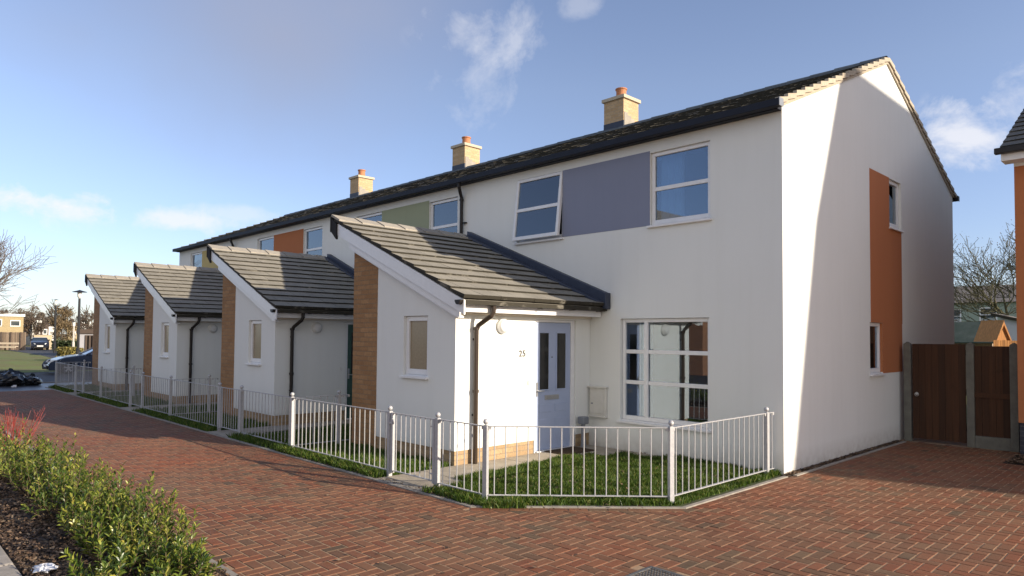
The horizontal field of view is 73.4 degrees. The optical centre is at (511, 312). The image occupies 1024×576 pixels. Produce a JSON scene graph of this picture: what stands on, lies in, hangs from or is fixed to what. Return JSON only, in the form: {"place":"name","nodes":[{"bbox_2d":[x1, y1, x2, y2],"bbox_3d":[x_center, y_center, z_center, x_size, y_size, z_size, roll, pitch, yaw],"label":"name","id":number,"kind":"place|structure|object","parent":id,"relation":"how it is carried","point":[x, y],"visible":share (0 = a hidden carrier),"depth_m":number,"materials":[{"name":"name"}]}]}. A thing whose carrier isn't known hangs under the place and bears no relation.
{"place":"outdoors","nodes":[
{"label":"outdoors","id":0,"kind":"place"},
{"bbox_2d":[10,346,59,357],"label":"side road","id":1,"kind":"structure","parent":0,"point":[47,353],"depth_m":62.91,"materials":[{"name":"asphalt"}]},
{"bbox_2d":[0,314,24,335],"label":"house","id":2,"kind":"structure","parent":1,"relation":"on","point":[11,322],"depth_m":85.59,"materials":[{"name":"yellow brick"}]},
{"bbox_2d":[30,337,49,349],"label":"parked car","id":3,"kind":"object","parent":1,"relation":"on","point":[39,342],"visible":0.98,"depth_m":68.65,"materials":[{"name":"black paint"}]},
{"bbox_2d":[53,299,57,352],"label":"street lamp","id":4,"kind":"object","parent":1,"relation":"on","point":[54,342],"visible":0.99,"depth_m":59.93,"materials":[{"name":"metal"}]},
{"bbox_2d":[51,340,76,350],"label":"hedge","id":5,"kind":"object","parent":1,"relation":"on","point":[63,343],"visible":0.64,"depth_m":65.53,"materials":[{"name":"plant"}]},
{"bbox_2d":[72,290,86,353],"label":"street lamp","id":6,"kind":"object","parent":1,"relation":"on","point":[79,294],"visible":0.94,"depth_m":43.95,"materials":[{"name":"metal"}]},
{"bbox_2d":[0,350,91,372],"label":"lawn","id":7,"kind":"structure","parent":0,"point":[21,362],"depth_m":44.25,"materials":[{"name":"plant"}]},
{"bbox_2d":[0,332,25,349],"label":"wooden fence","id":8,"kind":"object","parent":7,"relation":"on","point":[20,337],"visible":0.75,"depth_m":68.92,"materials":[{"name":"wood"}]},
{"bbox_2d":[0,230,56,349],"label":"bare tree","id":9,"kind":"object","parent":7,"relation":"on","point":[9,272],"visible":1,"depth_m":42.14,"materials":[{"name":"brown plant"}]},
{"bbox_2d":[54,347,76,356],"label":"hedge","id":10,"kind":"object","parent":7,"relation":"on","point":[63,351],"visible":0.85,"depth_m":45.65,"materials":[{"name":"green plant"}]},
{"bbox_2d":[0,382,91,391],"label":"footpath","id":11,"kind":"structure","parent":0,"point":[42,386],"depth_m":21.95,"materials":[{"name":"concrete"}]},
{"bbox_2d":[0,368,25,386],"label":"bin bag","id":12,"kind":"object","parent":11,"relation":"on","point":[10,377],"visible":0.94,"depth_m":22.29,"materials":[{"name":"plastic"}]},
{"bbox_2d":[24,373,42,385],"bbox_3d":[-16.045,2.237,22.923,0.623,0.402,0.764,2,-3,-44],"label":"bin bag","id":13,"kind":"object","parent":11,"relation":"on","point":[32,379],"visible":0.9,"depth_m":22.75,"materials":[{"name":"plastic"}]},
{"bbox_2d":[24,371,91,381],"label":"road","id":14,"kind":"structure","parent":0,"point":[47,376],"depth_m":32.80,"materials":[{"name":"asphalt"}]},
{"bbox_2d":[42,347,92,373],"bbox_3d":[-21.616,2.466,35.593,4.337,1.360,1.952,2,-3,-44],"label":"parked car","id":15,"kind":"object","parent":14,"relation":"on","point":[78,359],"visible":0.31,"depth_m":34.34,"materials":[{"name":"blue paint"}]},
{"bbox_2d":[76,329,92,349],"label":"garage","id":16,"kind":"structure","parent":0,"point":[86,339],"depth_m":51.76,"materials":[{"name":"paint"}]},
{"bbox_2d":[79,390,140,398],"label":"lawn grass","id":17,"kind":"structure","parent":0,"point":[122,392],"depth_m":19.26,"materials":[{"name":"plant"}]},
{"bbox_2d":[0,436,238,575],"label":"planting bed","id":18,"kind":"object","parent":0,"point":[38,540],"visible":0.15,"depth_m":5.64,"materials":[{"name":"brown wood"}]},
{"bbox_2d":[0,405,44,449],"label":"dogwood shrub","id":19,"kind":"object","parent":18,"relation":"on","point":[12,426],"visible":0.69,"depth_m":9.86,"materials":[{"name":"plant"}]},
{"bbox_2d":[0,417,51,481],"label":"shrub","id":20,"kind":"object","parent":18,"relation":"on","point":[9,457],"visible":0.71,"depth_m":8.03,"materials":[{"name":"green plant"}]},
{"bbox_2d":[0,428,64,468],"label":"shrub","id":21,"kind":"object","parent":18,"relation":"on","point":[42,440],"visible":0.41,"depth_m":8.72,"materials":[{"name":"green plant"}]},
{"bbox_2d":[5,445,72,498],"bbox_3d":[-4.935,1.675,7.241,0.666,0.554,0.691,2,-3,-44],"label":"shrub","id":22,"kind":"object","parent":18,"relation":"on","point":[25,474],"visible":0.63,"depth_m":7.17,"materials":[{"name":"green plant"}]},
{"bbox_2d":[31,563,57,573],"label":"plastic litter","id":23,"kind":"object","parent":18,"relation":"on","point":[44,568],"visible":0.96,"depth_m":4.91,"materials":[{"name":"plastic"}]},
{"bbox_2d":[26,433,90,486],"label":"shrub","id":24,"kind":"object","parent":18,"relation":"on","point":[38,465],"visible":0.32,"depth_m":7.78,"materials":[{"name":"green plant"}]},
{"bbox_2d":[20,446,111,519],"bbox_3d":[-4.184,1.599,6.419,0.633,0.659,0.649,0,-2,2],"label":"shrub","id":25,"kind":"object","parent":18,"relation":"on","point":[55,490],"visible":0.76,"depth_m":6.34,"materials":[{"name":"green plant"}]},
{"bbox_2d":[36,450,114,502],"bbox_3d":[-4.372,1.668,6.930,0.735,0.555,0.796,2,-3,-44],"label":"shrub","id":26,"kind":"object","parent":18,"relation":"on","point":[68,471],"visible":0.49,"depth_m":6.94,"materials":[{"name":"green plant"}]},
{"bbox_2d":[56,476,126,540],"bbox_3d":[-3.526,1.663,5.760,0.559,0.496,0.667,2,-3,-44],"label":"shrub","id":27,"kind":"object","parent":18,"relation":"on","point":[75,520],"visible":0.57,"depth_m":5.72,"materials":[{"name":"green plant"}]},
{"bbox_2d":[59,503,149,563],"bbox_3d":[-3.012,1.659,5.212,0.599,0.473,0.484,0,-2,12],"label":"shrub","id":28,"kind":"object","parent":18,"relation":"on","point":[117,529],"visible":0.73,"depth_m":5.12,"materials":[{"name":"green plant"}]},
{"bbox_2d":[66,522,150,575],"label":"shrub","id":29,"kind":"object","parent":18,"relation":"on","point":[119,561],"visible":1,"depth_m":4.60,"materials":[{"name":"green plant"}]},
{"bbox_2d":[67,461,154,524],"bbox_3d":[-3.597,1.643,6.197,0.684,0.566,0.676,2,-3,-44],"label":"shrub","id":30,"kind":"object","parent":18,"relation":"on","point":[114,486],"visible":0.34,"depth_m":6.14,"materials":[{"name":"green plant"}]},
{"bbox_2d":[96,482,179,547],"bbox_3d":[-3.025,1.637,5.562,0.648,0.542,0.619,2,-3,-44],"label":"shrub","id":31,"kind":"object","parent":18,"relation":"on","point":[139,517],"visible":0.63,"depth_m":5.55,"materials":[{"name":"green plant"}]},
{"bbox_2d":[119,496,207,570],"bbox_3d":[-2.536,1.627,5.072,0.653,0.536,0.654,2,-3,-44],"label":"shrub","id":32,"kind":"object","parent":18,"relation":"on","point":[155,533],"visible":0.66,"depth_m":5.04,"materials":[{"name":"green plant"}]},
{"bbox_2d":[146,536,224,575],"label":"shrub","id":33,"kind":"object","parent":18,"relation":"on","point":[202,568],"visible":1,"depth_m":4.69,"materials":[{"name":"green plant"}]},
{"bbox_2d":[120,402,216,410],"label":"garden path","id":34,"kind":"structure","parent":0,"point":[138,407],"depth_m":16.41,"materials":[{"name":"concrete"}]},
{"bbox_2d":[141,403,216,415],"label":"lawn grass","id":35,"kind":"structure","parent":0,"point":[180,409],"depth_m":15.34,"materials":[{"name":"plant"}]},
{"bbox_2d":[208,419,351,436],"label":"garden path","id":36,"kind":"structure","parent":0,"point":[245,430],"depth_m":12.71,"materials":[{"name":"concrete"}]},
{"bbox_2d":[237,424,351,447],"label":"lawn grass","id":37,"kind":"structure","parent":0,"point":[285,436],"depth_m":11.51,"materials":[{"name":"plant"}]},
{"bbox_2d":[52,388,781,506],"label":"garden turf","id":38,"kind":"structure","parent":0,"point":[711,496],"depth_m":8.14,"materials":[{"name":"grass"},{"name":"earth"}]},
{"bbox_2d":[55,360,76,391],"bbox_3d":[-13.744,1.954,21.154,0.062,0.880,2.675,2,-3,-44],"label":"metal railing","id":39,"kind":"object","parent":38,"relation":"on","point":[66,371],"visible":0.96,"depth_m":21.32,"materials":[{"name":"metal"}]},
{"bbox_2d":[54,384,112,391],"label":"lawn grass","id":40,"kind":"structure","parent":38,"relation":"on","point":[93,388],"depth_m":21.19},
{"bbox_2d":[82,364,131,406],"bbox_3d":[-10.620,1.865,17.931,0.062,0.880,4.535,2,-3,-44],"label":"metal railing","id":41,"kind":"object","parent":38,"relation":"on","point":[85,382],"visible":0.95,"depth_m":18.05,"materials":[{"name":"metal"}]},
{"bbox_2d":[75,365,82,391],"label":"metal gate","id":42,"kind":"structure","parent":41,"relation":"attached to","point":[77,375],"depth_m":20.04,"materials":[{"name":"metal"}]},
{"bbox_2d":[94,397,127,406],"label":"verge grass","id":43,"kind":"structure","parent":38,"relation":"on","point":[98,399],"depth_m":17.04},
{"bbox_2d":[103,366,141,396],"bbox_3d":[-10.493,1.887,18.519,0.909,0.880,0.066,2,-3,-44],"label":"metal railing","id":44,"kind":"object","parent":38,"relation":"on","point":[133,368],"visible":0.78,"depth_m":18.65,"materials":[{"name":"metal"}]},
{"bbox_2d":[100,395,173,406],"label":"lawn grass","id":45,"kind":"structure","parent":38,"relation":"on","point":[164,402],"depth_m":17.19,"materials":[{"name":"plant"}]},
{"bbox_2d":[141,372,221,430],"bbox_3d":[-6.848,1.757,14.041,0.062,0.880,4.535,2,-3,-44],"label":"metal railing","id":46,"kind":"object","parent":38,"relation":"on","point":[170,394],"visible":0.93,"depth_m":13.99,"materials":[{"name":"metal"}]},
{"bbox_2d":[129,374,141,406],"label":"metal gate","id":47,"kind":"structure","parent":46,"relation":"attached to","point":[131,378],"depth_m":16.08,"materials":[{"name":"metal"}]},
{"bbox_2d":[157,414,216,431],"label":"verge grass","id":48,"kind":"structure","parent":38,"relation":"on","point":[185,422],"depth_m":13.11,"materials":[{"name":"plant"}]},
{"bbox_2d":[174,375,218,413],"bbox_3d":[-6.721,1.779,14.628,0.909,0.880,0.066,2,-3,-44],"label":"metal railing","id":49,"kind":"object","parent":38,"relation":"on","point":[209,393],"visible":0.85,"depth_m":14.77,"materials":[{"name":"metal"}]},
{"bbox_2d":[165,411,270,430],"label":"lawn grass","id":50,"kind":"structure","parent":38,"relation":"on","point":[247,424],"depth_m":13.47,"materials":[{"name":"plant"}]},
{"bbox_2d":[85,197,355,390],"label":"terraced house","id":51,"kind":"structure","parent":38,"relation":"on","point":[118,324],"depth_m":21.87,"materials":[{"name":"paint"}]},
{"bbox_2d":[102,324,109,352],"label":"window","id":52,"kind":"structure","parent":51,"relation":"in","point":[108,325],"depth_m":21.74,"materials":[{"name":"white plastic"}]},
{"bbox_2d":[192,252,201,266],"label":"window","id":53,"kind":"structure","parent":51,"relation":"in","point":[197,257],"depth_m":24.19,"materials":[{"name":"glass"}]},
{"bbox_2d":[225,432,287,450],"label":"verge grass","id":54,"kind":"structure","parent":38,"relation":"on","point":[237,435],"depth_m":11.12,"materials":[{"name":"plant"}]},
{"bbox_2d":[133,169,455,403],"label":"terraced house","id":55,"kind":"structure","parent":38,"relation":"on","point":[183,324],"depth_m":18.05,"materials":[{"name":"paint"}]},
{"bbox_2d":[158,323,168,357],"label":"window","id":56,"kind":"structure","parent":55,"relation":"in","point":[165,325],"depth_m":17.81,"materials":[{"name":"white plastic"}]},
{"bbox_2d":[259,236,273,250],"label":"window","id":57,"kind":"structure","parent":55,"relation":"in","point":[267,243],"depth_m":20.18,"materials":[{"name":"white plastic"}]},
{"bbox_2d":[305,226,322,254],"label":"window","id":58,"kind":"structure","parent":55,"relation":"in","point":[313,237],"depth_m":18.15,"materials":[{"name":"white plastic"}]},
{"bbox_2d":[239,385,392,476],"bbox_3d":[-3.076,1.649,10.150,0.062,0.880,4.535,2,-3,-44],"label":"metal railing","id":59,"kind":"object","parent":38,"relation":"on","point":[291,425],"visible":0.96,"depth_m":10.00,"materials":[{"name":"metal"}]},
{"bbox_2d":[218,387,239,431],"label":"metal gate","id":60,"kind":"structure","parent":59,"relation":"attached to","point":[220,393],"depth_m":12.19,"materials":[{"name":"metal"}]},
{"bbox_2d":[389,412,434,483],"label":"metal gate","id":61,"kind":"structure","parent":59,"relation":"attached to","point":[392,447],"depth_m":8.23,"materials":[{"name":"metal"}]},
{"bbox_2d":[296,390,349,444],"bbox_3d":[-2.949,1.671,10.737,0.909,0.880,0.066,2,-3,-44],"label":"metal railing","id":62,"kind":"object","parent":38,"relation":"on","point":[338,395],"visible":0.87,"depth_m":10.86,"materials":[{"name":"metal"}]},
{"bbox_2d":[277,445,385,477],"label":"verge grass","id":63,"kind":"structure","parent":38,"relation":"on","point":[300,453],"depth_m":9.19,"materials":[{"name":"plant"}]},
{"bbox_2d":[293,441,450,477],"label":"lawn grass","id":64,"kind":"structure","parent":38,"relation":"on","point":[382,459],"depth_m":9.61,"materials":[{"name":"plant"}]},
{"bbox_2d":[207,130,603,425],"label":"terraced house","id":65,"kind":"structure","parent":38,"relation":"on","point":[287,323],"depth_m":14.14,"materials":[{"name":"paint"}]},
{"bbox_2d":[245,320,261,365],"bbox_3d":[-5.142,0.615,13.820,0.175,0.898,0.650,2,-3,-44],"label":"window","id":66,"kind":"structure","parent":65,"relation":"in","point":[255,356],"depth_m":13.89,"materials":[{"name":"white plastic"}]},
{"bbox_2d":[346,325,352,417],"bbox_3d":[-3.128,1.242,14.526,0.795,1.935,0.102,2,-3,-44],"label":"door","id":67,"kind":"structure","parent":65,"relation":"in","point":[350,327],"depth_m":14.30,"materials":[{"name":"green paint"}]},
{"bbox_2d":[353,212,381,265],"bbox_3d":[-3.348,-1.708,16.150,0.175,1.178,1.175,2,-3,-44],"label":"window","id":68,"kind":"structure","parent":65,"relation":"in","point":[377,216],"depth_m":16.10,"materials":[{"name":"white plastic"}]},
{"bbox_2d":[431,197,457,232],"bbox_3d":[-1.367,-1.769,14.161,0.060,1.086,0.932,2,-3,-44],"label":"window","id":69,"kind":"structure","parent":65,"relation":"in","point":[444,213],"depth_m":14.17,"materials":[{"name":"white plastic"}]},
{"bbox_2d":[422,482,481,504],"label":"verge grass","id":70,"kind":"structure","parent":38,"relation":"on","point":[465,496],"depth_m":7.32,"materials":[{"name":"plant"}]},
{"bbox_2d":[474,495,526,508],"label":"verge grass","id":71,"kind":"structure","parent":38,"relation":"on","point":[498,503],"depth_m":7.03,"materials":[{"name":"plant"}]},
{"bbox_2d":[481,493,672,506],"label":"verge grass","id":72,"kind":"structure","parent":38,"relation":"on","point":[542,501],"depth_m":7.14,"materials":[{"name":"plant"}]},
{"bbox_2d":[427,450,780,505],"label":"lawn grass","id":73,"kind":"structure","parent":38,"relation":"on","point":[533,468],"depth_m":8.28,"materials":[{"name":"plant"}]},
{"bbox_2d":[434,407,773,501],"bbox_3d":[1.397,1.602,7.803,4.411,0.880,1.236,1,-2,-14],"label":"metal railing","id":74,"kind":"object","parent":38,"relation":"on","point":[670,429],"visible":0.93,"depth_m":7.32,"materials":[{"name":"metal"}]},
{"bbox_2d":[452,452,758,515],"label":"fallen leaves","id":75,"kind":"object","parent":38,"relation":"on","point":[603,491],"visible":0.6,"depth_m":7.99,"materials":[{"name":"plant"}]},
{"bbox_2d":[330,56,959,474],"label":"terraced house","id":76,"kind":"structure","parent":38,"relation":"on","point":[784,252],"depth_m":10.48,"materials":[{"name":"paint"}]},
{"bbox_2d":[399,316,428,379],"bbox_3d":[-1.370,0.507,9.929,0.175,0.898,0.650,2,-3,-44],"label":"window","id":77,"kind":"structure","parent":76,"relation":"in","point":[417,326],"depth_m":9.98,"materials":[{"name":"white plastic"}]},
{"bbox_2d":[512,171,563,244],"bbox_3d":[0.468,-1.820,12.148,0.237,1.178,1.175,2,-3,-44],"label":"window","id":78,"kind":"structure","parent":76,"relation":"in","point":[538,204],"depth_m":12.11,"materials":[{"name":"white plastic"}]},
{"bbox_2d":[535,322,569,450],"bbox_3d":[0.644,1.134,10.635,0.795,1.935,0.102,2,-3,-44],"label":"door","id":79,"kind":"structure","parent":76,"relation":"in","point":[552,339],"depth_m":10.64,"materials":[{"name":"purple paint"}]},
{"bbox_2d":[616,318,711,432],"bbox_3d":[2.324,0.894,10.306,0.356,1.633,1.615,2,-3,-44],"label":"window","id":80,"kind":"structure","parent":76,"relation":"in","point":[645,351],"depth_m":10.49,"materials":[{"name":"white plastic"}]},
{"bbox_2d":[646,141,711,227],"bbox_3d":[2.540,-1.867,10.199,0.346,1.168,1.080,2,-3,-44],"label":"window","id":81,"kind":"structure","parent":76,"relation":"in","point":[673,184],"depth_m":10.42,"materials":[{"name":"white plastic"}]},
{"bbox_2d":[870,323,886,376],"bbox_3d":[5.980,0.612,11.343,0.660,0.873,0.175,2,-3,-44],"label":"window","id":82,"kind":"structure","parent":76,"relation":"in","point":[874,327],"depth_m":11.46,"materials":[{"name":"white plastic"}]},
{"bbox_2d":[889,180,898,228],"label":"window","id":83,"kind":"structure","parent":76,"relation":"in","point":[893,187],"depth_m":12.27,"materials":[{"name":"white plastic"}]},
{"bbox_2d":[0,390,1023,575],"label":"block paving","id":84,"kind":"structure","parent":0,"point":[995,557],"depth_m":6.66,"materials":[{"name":"brick"}]},
{"bbox_2d":[93,453,622,575],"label":"fallen leaf debris","id":85,"kind":"object","parent":84,"relation":"on","point":[345,517],"visible":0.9,"depth_m":5.97,"materials":[{"name":"plant"}]},
{"bbox_2d":[626,566,684,575],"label":"drain cover","id":86,"kind":"object","parent":84,"relation":"on","point":[650,568],"visible":1,"depth_m":5.12,"materials":[{"name":"metal"}]},
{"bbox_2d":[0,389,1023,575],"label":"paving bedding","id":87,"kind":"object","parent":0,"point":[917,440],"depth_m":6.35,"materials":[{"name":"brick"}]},
{"bbox_2d":[0,546,21,575],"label":"pale kerb","id":88,"kind":"structure","parent":87,"relation":"on","point":[8,567],"depth_m":5.00,"materials":[{"name":"concrete"}]},
{"bbox_2d":[0,428,239,575],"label":"bed edging","id":89,"kind":"object","parent":87,"relation":"on","point":[231,572],"visible":0.06,"depth_m":5.18,"materials":[{"name":"concrete"}]},
{"bbox_2d":[45,387,787,508],"bbox_3d":[-5.729,2.272,15.362,3.997,0.064,22.397,2,-3,-44],"label":"garden edging","id":90,"kind":"object","parent":87,"relation":"on","point":[587,507],"visible":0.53,"depth_m":7.89,"materials":[{"name":"concrete"}]},
{"bbox_2d":[781,440,900,476],"bbox_3d":[5.122,2.162,10.348,4.600,0.001,0.110,2,-3,-44],"label":"gravel strip","id":91,"kind":"object","parent":87,"relation":"on","point":[825,462],"visible":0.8,"depth_m":9.64,"materials":[{"name":"gravel"}]},
{"bbox_2d":[793,441,906,475],"bbox_3d":[5.185,2.180,10.296,4.374,0.066,0.050,2,-3,-44],"label":"drain edging","id":92,"kind":"object","parent":87,"relation":"on","point":[836,462],"visible":0.51,"depth_m":9.94,"materials":[{"name":"concrete"}]},
{"bbox_2d":[903,342,1019,451],"bbox_3d":[7.443,1.363,11.445,0.110,1.718,1.635,2,-3,-44],"label":"garden fence","id":93,"kind":"object","parent":87,"relation":"on","point":[992,389],"visible":0.94,"depth_m":11.13,"materials":[{"name":"wood"}]},
{"bbox_2d":[912,344,966,442],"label":"garden gate","id":94,"kind":"structure","parent":93,"relation":"attached to","point":[939,388],"depth_m":11.63,"materials":[{"name":"wood"}]},
{"bbox_2d":[0,0,1023,333],"label":"sky","id":95,"kind":"structure","parent":0,"point":[131,131],"materials":[{"name":"blue"}]},
{"bbox_2d":[376,445,658,491],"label":"garden path","id":96,"kind":"structure","parent":0,"point":[410,481],"depth_m":9.03,"materials":[{"name":"concrete"}]},
{"bbox_2d":[544,446,594,454],"bbox_3d":[0.885,2.110,10.469,0.680,0.016,0.440,2,-3,-44],"label":"door mat","id":97,"kind":"object","parent":96,"relation":"on","point":[568,450],"depth_m":10.43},
{"bbox_2d":[578,416,588,446],"bbox_3d":[1.132,1.901,10.913,0.140,0.480,0.125,2,-3,-44],"label":"grey drain pipe","id":98,"kind":"object","parent":96,"relation":"on","point":[583,420],"visible":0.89,"depth_m":10.88,"materials":[{"name":"plastic"}]},
{"bbox_2d":[954,322,992,349],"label":"shed","id":99,"kind":"structure","parent":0,"point":[965,333],"depth_m":22.32,"materials":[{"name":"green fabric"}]},
{"bbox_2d":[1003,453,1023,464],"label":"neighbour bed","id":100,"kind":"object","parent":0,"point":[1013,463],"visible":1,"depth_m":9.79,"materials":[{"name":"brown wood"}]},
{"label":"back garden ground","id":101,"kind":"structure","parent":0,"visible":0},
{"bbox_2d":[953,219,1016,321],"bbox_3d":[23.673,-1.003,31.809,9.484,8.200,8.357,0,-2,4],"label":"bare tree","id":102,"kind":"object","parent":101,"relation":"on","point":[999,283],"visible":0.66,"depth_m":32.20,"materials":[{"name":"brown plant"}]},
{"bbox_2d":[954,284,1016,321],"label":"house","id":103,"kind":"structure","parent":101,"relation":"on","point":[987,307],"depth_m":50.12,"materials":[{"name":"white plastic"}]},
{"bbox_2d":[973,320,1011,341],"bbox_3d":[14.359,1.425,20.527,0.490,2.360,0.940,1,-2,-2],"label":"playhouse","id":104,"kind":"object","parent":101,"relation":"on","point":[989,330],"visible":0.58,"depth_m":20.41,"materials":[{"name":"wood"}]},
{"bbox_2d":[993,340,1016,345],"bbox_3d":[14.291,1.194,19.800,0.799,0.768,0.050,0,-2,6],"label":"picket fence","id":105,"kind":"object","parent":104,"relation":"attached to","point":[1001,343],"visible":0.29,"depth_m":19.80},
{"bbox_2d":[991,313,1016,340],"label":"outbuilding","id":106,"kind":"structure","parent":101,"relation":"on","point":[1010,323],"depth_m":29.68,"materials":[{"name":"paint"}]},
{"bbox_2d":[994,109,1023,454],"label":"orange house","id":107,"kind":"structure","parent":101,"relation":"on","point":[1010,150],"depth_m":10.56,"materials":[{"name":"brick"}]},
{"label":"far verge","id":108,"kind":"structure","parent":0,"visible":0},
{"bbox_2d":[11,302,48,331],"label":"tree","id":109,"kind":"object","parent":108,"relation":"on","point":[32,315],"visible":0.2,"depth_m":119.59,"materials":[{"name":"brown plant"}]},
{"bbox_2d":[23,312,49,338],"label":"tree","id":110,"kind":"object","parent":108,"relation":"on","point":[31,320],"visible":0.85,"depth_m":91.64,"materials":[{"name":"brown plant"}]},
{"bbox_2d":[43,300,76,340],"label":"tree","id":111,"kind":"object","parent":108,"relation":"on","point":[63,312],"visible":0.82,"depth_m":74.53,"materials":[{"name":"brown plant"}]},
{"bbox_2d":[74,305,93,340],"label":"tree","id":112,"kind":"object","parent":108,"relation":"on","point":[86,325],"visible":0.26,"depth_m":77.45,"materials":[{"name":"brown plant"}]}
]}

